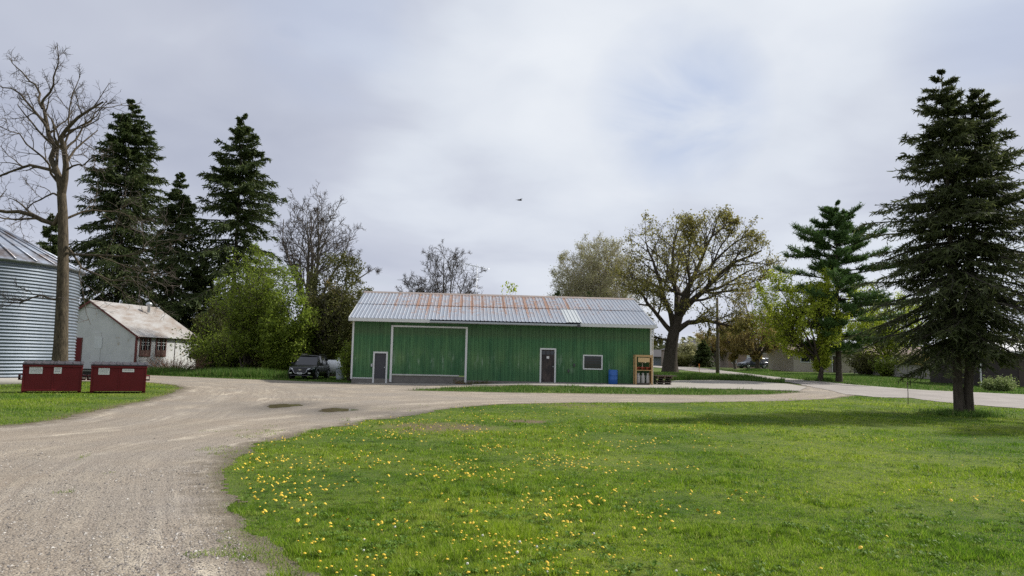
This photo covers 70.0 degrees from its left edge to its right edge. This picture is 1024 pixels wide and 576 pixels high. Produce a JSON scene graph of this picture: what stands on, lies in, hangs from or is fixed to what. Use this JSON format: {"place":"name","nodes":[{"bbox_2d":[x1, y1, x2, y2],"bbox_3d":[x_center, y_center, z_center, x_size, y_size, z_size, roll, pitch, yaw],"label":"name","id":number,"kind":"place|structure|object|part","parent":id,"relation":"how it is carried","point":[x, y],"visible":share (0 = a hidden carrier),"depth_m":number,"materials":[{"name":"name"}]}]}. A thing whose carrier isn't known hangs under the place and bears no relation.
{"place":"outdoors","nodes":[
{"label":"outdoors","id":0,"kind":"place"},
{"bbox_2d":[82,370,90,377],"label":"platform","id":1,"kind":"structure","parent":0,"point":[87,372],"depth_m":43.02,"materials":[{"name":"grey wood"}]},
{"bbox_2d":[0,436,265,575],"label":"loose gravel","id":2,"kind":"structure","parent":0,"point":[136,564],"depth_m":6.49,"materials":[{"name":"grey gravel"}]},
{"bbox_2d":[147,365,288,378],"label":"tall grass","id":3,"kind":"structure","parent":0,"point":[247,372],"depth_m":51.84,"materials":[{"name":"green plant"}]},
{"bbox_2d":[0,366,1023,575],"bbox_3d":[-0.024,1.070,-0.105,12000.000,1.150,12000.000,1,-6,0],"label":"ground","id":4,"kind":"structure","parent":0,"point":[477,428],"depth_m":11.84,"materials":[{"name":"green plant"}]},
{"bbox_2d":[0,227,85,383],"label":"grain bin","id":5,"kind":"object","parent":4,"relation":"on","point":[26,331],"visible":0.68,"depth_m":35.47,"materials":[{"name":"corrugated galvanized metal"}]},
{"bbox_2d":[34,212,57,255],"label":"spruce tree","id":6,"kind":"object","parent":4,"relation":"on","point":[47,231],"visible":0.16,"depth_m":78.40,"materials":[{"name":"green plant"}]},
{"bbox_2d":[18,360,85,392],"bbox_3d":[-17.842,3.444,28.427,2.200,1.240,1.250,4,-6,-29],"label":"dumpster","id":7,"kind":"object","parent":4,"relation":"on","point":[52,375],"visible":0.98,"depth_m":27.96,"materials":[{"name":"red paint"}]},
{"bbox_2d":[0,43,190,360],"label":"walnut tree","id":8,"kind":"object","parent":4,"relation":"on","point":[61,323],"visible":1,"depth_m":33.23,"materials":[{"name":"brown plant"}]},
{"bbox_2d":[87,361,149,392],"bbox_3d":[-15.804,3.586,29.412,2.200,1.240,1.250,4,-6,-27],"label":"dumpster","id":9,"kind":"object","parent":4,"relation":"on","point":[118,376],"visible":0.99,"depth_m":28.94,"materials":[{"name":"red paint"}]},
{"bbox_2d":[49,99,188,307],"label":"spruce tree","id":10,"kind":"object","parent":4,"relation":"on","point":[136,135],"visible":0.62,"depth_m":85.85,"materials":[{"name":"green plant"}]},
{"bbox_2d":[74,300,196,368],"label":"outbuilding","id":11,"kind":"structure","parent":4,"relation":"on","point":[123,333],"depth_m":62.92,"materials":[{"name":"white paint"}]},
{"bbox_2d":[74,337,82,360],"bbox_3d":[-37.489,5.561,62.826,1.118,2.610,0.080,0,-6,11],"label":"door","id":12,"kind":"structure","parent":11,"relation":"in","point":[78,346],"depth_m":62.78,"materials":[{"name":"red paint"}]},
{"bbox_2d":[139,337,151,356],"bbox_3d":[-31.496,5.068,62.782,0.067,1.620,1.358,0,-6,11],"label":"window","id":13,"kind":"structure","parent":11,"relation":"in","point":[145,343],"depth_m":62.76,"materials":[{"name":"brown glass"}]},
{"bbox_2d":[155,337,166,356],"bbox_3d":[-31.096,5.227,64.755,0.067,1.671,1.360,0,-6,11],"label":"window","id":14,"kind":"structure","parent":11,"relation":"in","point":[161,343],"depth_m":64.77,"materials":[{"name":"brown glass"}]},
{"bbox_2d":[0,378,309,434],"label":"verge grass","id":15,"kind":"structure","parent":4,"relation":"on","point":[44,394],"depth_m":23.73,"materials":[{"name":"green plant"}]},
{"bbox_2d":[128,172,215,330],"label":"spruce tree","id":16,"kind":"object","parent":4,"relation":"on","point":[177,197],"visible":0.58,"depth_m":79.75,"materials":[{"name":"green plant"}]},
{"bbox_2d":[140,352,211,369],"bbox_3d":[-27.069,5.908,58.562,6.214,2.092,3.112,1,-6,0],"label":"dry bush","id":17,"kind":"object","parent":4,"relation":"on","point":[197,364],"visible":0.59,"depth_m":58.39,"materials":[{"name":"plant"}]},
{"bbox_2d":[173,329,202,369],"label":"thicket shrub","id":18,"kind":"object","parent":4,"relation":"on","point":[189,347],"visible":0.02,"depth_m":65.08,"materials":[{"name":"green plant"}]},
{"bbox_2d":[177,256,221,330],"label":"spruce tree","id":19,"kind":"object","parent":4,"relation":"on","point":[197,276],"visible":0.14,"depth_m":81.46,"materials":[{"name":"green plant"}]},
{"bbox_2d":[170,312,242,369],"bbox_3d":[-23.905,4.617,60.962,8.420,5.109,6.190,1,-6,0],"label":"thicket shrub","id":20,"kind":"object","parent":4,"relation":"on","point":[216,357],"visible":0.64,"depth_m":60.00,"materials":[{"name":"green plant"}]},
{"bbox_2d":[183,294,229,368],"bbox_3d":[-25.902,4.081,63.926,5.318,7.243,4.955,1,-6,0],"label":"leafing tree","id":21,"kind":"object","parent":4,"relation":"on","point":[200,324],"visible":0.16,"depth_m":63.33,"materials":[{"name":"green plant"}]},
{"bbox_2d":[163,113,301,369],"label":"spruce tree","id":22,"kind":"object","parent":4,"relation":"on","point":[239,176],"visible":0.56,"depth_m":80.08,"materials":[{"name":"green plant"}]},
{"bbox_2d":[212,318,261,370],"bbox_3d":[-22.092,4.940,62.184,7.342,4.813,5.804,-2,-7,31],"label":"thicket shrub","id":23,"kind":"object","parent":4,"relation":"on","point":[255,365],"visible":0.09,"depth_m":61.00,"materials":[{"name":"green plant"}]},
{"bbox_2d":[193,241,299,368],"bbox_3d":[-20.587,1.667,58.205,7.357,11.226,7.479,-4,-8,44],"label":"leafing tree","id":24,"kind":"object","parent":4,"relation":"on","point":[248,304],"visible":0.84,"depth_m":57.17,"materials":[{"name":"green plant"}]},
{"bbox_2d":[147,373,350,382],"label":"mown verge","id":25,"kind":"structure","parent":4,"relation":"on","point":[320,378],"depth_m":49.92,"materials":[{"name":"green plant"}]},
{"bbox_2d":[236,341,314,367],"bbox_3d":[-19.523,4.959,60.812,7.673,4.606,5.369,1,-6,0],"label":"thicket shrub","id":26,"kind":"object","parent":4,"relation":"on","point":[260,363],"visible":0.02,"depth_m":59.98,"materials":[{"name":"green plant"}]},
{"bbox_2d":[244,260,322,371],"bbox_3d":[-17.824,2.453,56.863,5.964,9.114,5.726,1,-6,0],"label":"leafing tree","id":27,"kind":"object","parent":4,"relation":"on","point":[279,347],"visible":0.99,"depth_m":55.93,"materials":[{"name":"green plant"}]},
{"bbox_2d":[288,354,330,378],"bbox_3d":[-14.346,5.580,51.958,2.200,1.748,4.736,1,-6,1],"label":"parked car","id":28,"kind":"object","parent":4,"relation":"on","point":[313,366],"visible":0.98,"depth_m":51.03,"materials":[{"name":"black paint"}]},
{"bbox_3d":[-14.325,5.207,52.525,1.740,0.690,3.240,1,-6,1],"label":"window glass","id":29,"kind":"part","parent":28,"relation":"part of","materials":[{"name":"black glass"}]},
{"bbox_2d":[270,181,380,306],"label":"bare tree","id":30,"kind":"object","parent":4,"relation":"on","point":[293,257],"visible":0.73,"depth_m":68.32,"materials":[{"name":"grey plant"}]},
{"bbox_2d":[302,307,349,359],"bbox_3d":[-15.144,4.207,60.269,6.869,6.174,7.079,3,-6,-19],"label":"thicket shrub","id":31,"kind":"object","parent":4,"relation":"on","point":[317,341],"visible":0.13,"depth_m":59.07,"materials":[{"name":"green plant"}]},
{"bbox_2d":[304,278,353,347],"bbox_3d":[-15.913,3.430,63.084,6.004,8.519,5.352,1,-6,0],"label":"budding tree","id":32,"kind":"object","parent":4,"relation":"on","point":[334,292],"depth_m":63.16,"materials":[{"name":"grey plant"}]},
{"bbox_2d":[295,250,373,376],"bbox_3d":[-14.289,2.089,60.114,6.430,10.664,6.142,1,-6,0],"label":"budding tree","id":33,"kind":"object","parent":4,"relation":"on","point":[342,310],"visible":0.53,"depth_m":59.18,"materials":[{"name":"green plant"}]},
{"bbox_2d":[327,360,341,373],"bbox_3d":[-12.863,5.942,54.151,2.700,1.530,1.040,2,-6,-9],"label":"propane tank","id":34,"kind":"object","parent":4,"relation":"on","point":[333,364],"visible":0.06,"depth_m":53.69,"materials":[{"name":"white metal"}]},
{"bbox_2d":[336,367,343,379],"bbox_3d":[-11.890,5.929,50.637,0.640,0.910,0.633,1,-6,0],"label":"plastic drum","id":35,"kind":"object","parent":4,"relation":"on","point":[338,371],"visible":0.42,"depth_m":50.38,"materials":[{"name":"white plastic"}]},
{"bbox_2d":[335,335,351,380],"bbox_3d":[-10.836,4.649,48.670,2.382,3.213,2.542,1,-6,0],"label":"vine bush","id":36,"kind":"object","parent":4,"relation":"on","point":[345,360],"visible":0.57,"depth_m":48.30,"materials":[{"name":"green plant"}]},
{"bbox_2d":[357,383,467,384],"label":"concrete ramp","id":37,"kind":"structure","parent":4,"relation":"on","point":[412,383],"depth_m":44.49,"materials":[{"name":"grey concrete"}]},
{"bbox_2d":[0,375,853,575],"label":"gravel drive","id":38,"kind":"structure","parent":4,"relation":"on","point":[192,409],"depth_m":11.49,"materials":[{"name":"grey gravel"}]},
{"bbox_2d":[267,404,302,407],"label":"puddle","id":39,"kind":"object","parent":38,"relation":"on","point":[279,405],"visible":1,"depth_m":23.84,"materials":[{"name":"liquid"}]},
{"bbox_2d":[319,408,356,411],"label":"puddle","id":40,"kind":"object","parent":38,"relation":"on","point":[332,409],"visible":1,"depth_m":22.45,"materials":[{"name":"liquid"}]},
{"bbox_2d":[394,239,487,293],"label":"bare tree","id":41,"kind":"object","parent":4,"relation":"on","point":[448,278],"visible":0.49,"depth_m":87.77,"materials":[{"name":"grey plant"}]},
{"bbox_2d":[448,378,493,383],"bbox_3d":[-2.289,5.942,45.297,3.420,0.717,1.275,1,-6,0],"label":"weed clump","id":42,"kind":"object","parent":4,"relation":"on","point":[463,382],"visible":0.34,"depth_m":45.27,"materials":[{"name":"plant"}]},
{"bbox_2d":[465,263,489,293],"bbox_3d":[-2.991,2.709,60.017,2.208,9.545,1.500,0,-6,17],"label":"tv antenna","id":43,"kind":"object","parent":4,"relation":"on","point":[476,276],"visible":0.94,"depth_m":60.32,"materials":[{"name":"metal"}]},
{"bbox_2d":[348,291,656,384],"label":"steel shed","id":44,"kind":"structure","parent":4,"relation":"on","point":[420,337],"depth_m":46.35,"materials":[{"name":"green metal"}]},
{"bbox_2d":[372,352,387,382],"bbox_3d":[-8.228,4.974,45.634,0.904,1.989,0.120,2,-6,-3],"label":"door","id":45,"kind":"structure","parent":44,"relation":"in","point":[380,359],"depth_m":45.65,"materials":[{"name":"grey paint"}]},
{"bbox_2d":[389,325,467,382],"bbox_3d":[-5.220,4.193,45.876,4.793,3.603,0.110,2,-6,-3],"label":"sliding door","id":46,"kind":"structure","parent":44,"relation":"in","point":[415,350],"depth_m":45.92,"materials":[{"name":"green metal"}]},
{"bbox_2d":[539,348,555,382],"bbox_3d":[2.274,4.905,46.308,1.029,2.179,0.120,2,-6,-3],"label":"door","id":47,"kind":"structure","parent":44,"relation":"in","point":[547,355],"depth_m":46.31,"materials":[{"name":"metal"}]},
{"bbox_2d":[583,355,602,369],"bbox_3d":[5.128,4.723,46.500,1.257,0.932,0.110,2,-6,-3],"label":"window","id":48,"kind":"structure","parent":44,"relation":"in","point":[590,362],"depth_m":46.53,"materials":[{"name":"grey glass"}]},
{"bbox_2d":[501,281,517,294],"bbox_3d":[-0.527,3.489,61.920,2.747,8.363,2.061,3,-6,-13],"label":"tree","id":49,"kind":"object","parent":4,"relation":"on","point":[514,288],"visible":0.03,"depth_m":62.27,"materials":[{"name":"green plant"}]},
{"bbox_2d":[547,231,657,310],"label":"budding tree","id":50,"kind":"object","parent":4,"relation":"on","point":[599,281],"visible":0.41,"depth_m":96.13,"materials":[{"name":"green plant"}]},
{"bbox_2d":[408,383,797,394],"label":"grass strip","id":51,"kind":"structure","parent":4,"relation":"on","point":[606,389],"depth_m":38.90,"materials":[{"name":"green plant"}]},
{"bbox_2d":[234,401,1023,548],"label":"dandelion flowers","id":52,"kind":"object","parent":4,"relation":"on","point":[589,501],"visible":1,"depth_m":9.89,"materials":[{"name":"yellow plant"}]},
{"bbox_2d":[239,407,1023,575],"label":"lawn weeds","id":53,"kind":"object","parent":4,"relation":"on","point":[581,542],"visible":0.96,"depth_m":7.37,"materials":[{"name":"green plant"}]},
{"bbox_2d":[472,380,805,390],"bbox_3d":[8.834,6.457,49.557,22.687,0.309,15.522,1,-6,0],"label":"concrete apron","id":54,"kind":"object","parent":4,"relation":"on","point":[719,384],"visible":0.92,"depth_m":46.21,"materials":[{"name":"grey concrete"}]},
{"bbox_2d":[608,370,617,383],"bbox_3d":[6.347,5.591,45.935,0.597,0.890,0.597,1,-6,0],"label":"plastic barrel","id":55,"kind":"object","parent":54,"relation":"on","point":[612,376],"visible":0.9,"depth_m":45.70,"materials":[{"name":"blue plastic"}]},
{"bbox_2d":[633,355,652,384],"bbox_3d":[8.279,5.171,46.199,1.127,1.862,0.660,2,-6,-3],"label":"wooden rack","id":56,"kind":"object","parent":54,"relation":"on","point":[645,360],"visible":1,"depth_m":45.95,"materials":[{"name":"brown wood"}]},
{"bbox_2d":[637,373,640,382],"bbox_3d":[7.978,5.666,46.101,0.275,0.640,0.251,1,-6,0],"label":"milk can","id":57,"kind":"object","parent":56,"relation":"on","point":[638,377],"visible":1,"depth_m":45.99,"materials":[{"name":"silver metal"}]},
{"bbox_2d":[641,373,644,382],"bbox_3d":[8.270,5.674,46.119,0.275,0.640,0.251,1,-6,0],"label":"milk can","id":58,"kind":"object","parent":56,"relation":"on","point":[642,378],"visible":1,"depth_m":46.02,"materials":[{"name":"silver metal"}]},
{"bbox_2d":[646,373,649,382],"bbox_3d":[8.582,5.683,46.138,0.275,0.640,0.251,1,-6,0],"label":"milk can","id":59,"kind":"object","parent":56,"relation":"on","point":[647,378],"visible":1,"depth_m":46.04,"materials":[{"name":"silver metal"}]},
{"bbox_2d":[653,382,670,384],"bbox_3d":[9.690,6.212,47.595,1.055,0.125,1.250,2,-6,-6],"label":"wooden pallet","id":60,"kind":"object","parent":54,"relation":"on","point":[662,383],"visible":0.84,"depth_m":47.37,"materials":[{"name":"brown wood"}]},
{"bbox_2d":[653,380,671,382],"bbox_3d":[9.690,6.081,47.641,1.055,0.125,1.250,2,-6,-10],"label":"wooden pallet","id":61,"kind":"object","parent":60,"relation":"on","point":[663,381],"visible":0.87,"depth_m":47.30,"materials":[{"name":"brown wood"}]},
{"bbox_2d":[653,378,670,380],"bbox_3d":[9.711,5.949,47.669,1.054,0.125,1.250,1,-6,-2],"label":"wooden pallet","id":62,"kind":"object","parent":61,"relation":"on","point":[669,379],"visible":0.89,"depth_m":47.19,"materials":[{"name":"brown wood"}]},
{"bbox_2d":[653,376,672,378],"bbox_3d":[9.779,5.816,47.689,1.054,0.125,1.250,2,-6,-8],"label":"wooden pallet","id":63,"kind":"object","parent":62,"relation":"on","point":[662,377],"visible":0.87,"depth_m":47.26,"materials":[{"name":"brown wood"}]},
{"bbox_2d":[653,350,660,365],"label":"farmhouse","id":64,"kind":"object","parent":4,"relation":"on","point":[656,357],"visible":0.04,"depth_m":149.35,"materials":[{"name":"white"}]},
{"bbox_2d":[677,351,697,366],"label":"round bush","id":65,"kind":"object","parent":4,"relation":"on","point":[684,360],"visible":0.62,"depth_m":110.64,"materials":[{"name":"green plant"}]},
{"bbox_2d":[677,336,701,366],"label":"budding tree","id":66,"kind":"object","parent":4,"relation":"on","point":[688,349],"visible":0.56,"depth_m":118.75,"materials":[{"name":"green plant"}]},
{"bbox_2d":[600,204,788,371],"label":"oak tree","id":67,"kind":"object","parent":4,"relation":"on","point":[684,302],"visible":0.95,"depth_m":66.29,"materials":[{"name":"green plant"}]},
{"bbox_2d":[691,340,715,367],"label":"conifer","id":68,"kind":"object","parent":4,"relation":"on","point":[703,356],"visible":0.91,"depth_m":111.22,"materials":[{"name":"green plant"}]},
{"bbox_2d":[693,326,725,366],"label":"golden tree","id":69,"kind":"object","parent":4,"relation":"on","point":[712,342],"visible":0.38,"depth_m":124.17,"materials":[{"name":"yellow plant"}]},
{"bbox_2d":[716,298,719,373],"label":"utility pole","id":70,"kind":"object","parent":4,"relation":"on","point":[717,353],"visible":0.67,"depth_m":68.42,"materials":[{"name":"brown wood"}]},
{"bbox_2d":[667,371,784,382],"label":"bank weeds","id":71,"kind":"object","parent":4,"relation":"on","point":[718,376],"visible":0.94,"depth_m":58.36,"materials":[{"name":"green plant"}]},
{"bbox_2d":[715,315,756,368],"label":"young tree","id":72,"kind":"object","parent":4,"relation":"on","point":[733,356],"visible":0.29,"depth_m":99.45,"materials":[{"name":"green plant"}]},
{"bbox_2d":[710,347,767,368],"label":"brick house","id":73,"kind":"structure","parent":4,"relation":"on","point":[725,362],"depth_m":121.56,"materials":[{"name":"brown"}]},
{"bbox_2d":[760,353,767,368],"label":"garage door","id":74,"kind":"structure","parent":73,"relation":"in","point":[765,355],"depth_m":121.54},
{"bbox_2d":[721,287,780,368],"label":"maple tree","id":75,"kind":"object","parent":4,"relation":"on","point":[743,345],"visible":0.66,"depth_m":92.51,"materials":[{"name":"leaves"},{"name":"dark bark"},{"name":"twig"}]},
{"bbox_2d":[737,357,767,368],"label":"parked car","id":76,"kind":"object","parent":4,"relation":"on","point":[747,363],"visible":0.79,"depth_m":110.84,"materials":[{"name":"black paint"}]},
{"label":"window glass","id":77,"kind":"part","parent":76,"relation":"part of","materials":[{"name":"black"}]},
{"bbox_2d":[740,368,775,371],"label":"weeds","id":78,"kind":"object","parent":4,"relation":"on","point":[757,369],"visible":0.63,"depth_m":88.83,"materials":[{"name":"green plant"}]},
{"bbox_2d":[747,268,852,381],"bbox_3d":[23.816,2.959,60.486,8.473,9.832,8.016,1,-6,0],"label":"maple tree","id":79,"kind":"object","parent":4,"relation":"on","point":[818,356],"visible":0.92,"depth_m":60.14,"materials":[{"name":"green plant"}]},
{"bbox_2d":[763,343,861,372],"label":"bungalow","id":80,"kind":"object","parent":4,"relation":"on","point":[777,360],"visible":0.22,"depth_m":91.70,"materials":[{"name":"beige"}]},
{"bbox_2d":[800,355,810,362],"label":"window","id":81,"kind":"structure","parent":80,"relation":"in","point":[802,359],"depth_m":91.61,"materials":[{"name":"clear glass"}]},
{"bbox_2d":[832,355,835,372],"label":"door","id":82,"kind":"structure","parent":80,"relation":"in","point":[834,356],"depth_m":91.57,"materials":[{"name":"grey"}]},
{"bbox_2d":[797,376,834,381],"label":"weeds","id":83,"kind":"object","parent":4,"relation":"on","point":[829,379],"visible":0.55,"depth_m":60.51,"materials":[{"name":"green plant"}]},
{"bbox_2d":[653,328,1023,349],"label":"wood","id":84,"kind":"object","parent":4,"relation":"on","point":[658,347],"depth_m":168.36,"materials":[{"name":"green plant"}]},
{"bbox_2d":[768,199,921,381],"bbox_3d":[27.346,0.277,61.132,10.112,15.280,11.515,1,-6,0],"label":"pine tree","id":85,"kind":"object","parent":4,"relation":"on","point":[843,279],"visible":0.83,"depth_m":59.80,"materials":[{"name":"green plant"}]},
{"bbox_2d":[842,347,884,374],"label":"yard shrub","id":86,"kind":"object","parent":4,"relation":"on","point":[860,364],"visible":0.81,"depth_m":83.07,"materials":[{"name":"green plant"}]},
{"bbox_2d":[722,370,1023,393],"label":"yard grass","id":87,"kind":"structure","parent":4,"relation":"on","point":[875,379],"depth_m":62.82,"materials":[{"name":"green plant"}]},
{"bbox_2d":[845,285,923,360],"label":"maple tree","id":88,"kind":"object","parent":4,"relation":"on","point":[858,326],"visible":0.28,"depth_m":83.26,"materials":[{"name":"green plant"}]},
{"bbox_2d":[868,355,904,375],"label":"yard shrub","id":89,"kind":"object","parent":4,"relation":"on","point":[882,370],"visible":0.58,"depth_m":79.00,"materials":[{"name":"green plant"}]},
{"bbox_2d":[856,347,921,362],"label":"long house","id":90,"kind":"structure","parent":4,"relation":"on","point":[909,351],"depth_m":99.39,"materials":[{"name":"grey"}]},
{"bbox_2d":[854,365,929,378],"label":"board fence","id":91,"kind":"object","parent":4,"relation":"on","point":[903,371],"visible":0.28,"depth_m":76.51,"materials":[{"name":"wood"}]},
{"bbox_2d":[880,346,925,368],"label":"yard shrub","id":92,"kind":"object","parent":4,"relation":"on","point":[907,357],"visible":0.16,"depth_m":78.38,"materials":[{"name":"green plant"}]},
{"bbox_2d":[832,68,1023,412],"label":"double spruce","id":93,"kind":"object","parent":4,"relation":"on","point":[970,339],"visible":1,"depth_m":26.56,"materials":[{"name":"green plant"}]},
{"bbox_2d":[896,407,1022,418],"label":"tree foot grass","id":94,"kind":"object","parent":4,"relation":"on","point":[948,412],"visible":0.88,"depth_m":26.03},
{"bbox_2d":[927,343,1023,386],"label":"garage","id":95,"kind":"structure","parent":4,"relation":"on","point":[1017,374],"depth_m":57.25,"materials":[{"name":"grey"}]},
{"bbox_2d":[1018,361,1023,386],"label":"door","id":96,"kind":"structure","parent":95,"relation":"in","point":[1021,373],"depth_m":57.17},
{"bbox_2d":[978,374,1019,391],"bbox_3d":[32.971,6.474,49.435,2.421,1.601,2.290,-1,-6,22],"label":"pale bush","id":97,"kind":"object","parent":4,"relation":"on","point":[1008,384],"visible":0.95,"depth_m":49.17,"materials":[{"name":"green plant"}]},
{"bbox_2d":[0,0,1023,345],"label":"sky","id":98,"kind":"structure","parent":0,"point":[431,120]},
{"bbox_2d":[653,371,715,375],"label":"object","id":99,"kind":"structure","parent":0,"point":[660,373],"depth_m":64.35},
{"bbox_2d":[660,340,709,366],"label":"brick house","id":100,"kind":"structure","parent":0,"point":[662,353],"depth_m":142.30,"materials":[{"name":"brick"}]},
{"bbox_2d":[653,366,1023,407],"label":"road","id":101,"kind":"structure","parent":0,"point":[1003,400],"depth_m":42.67,"materials":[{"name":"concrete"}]}
]}

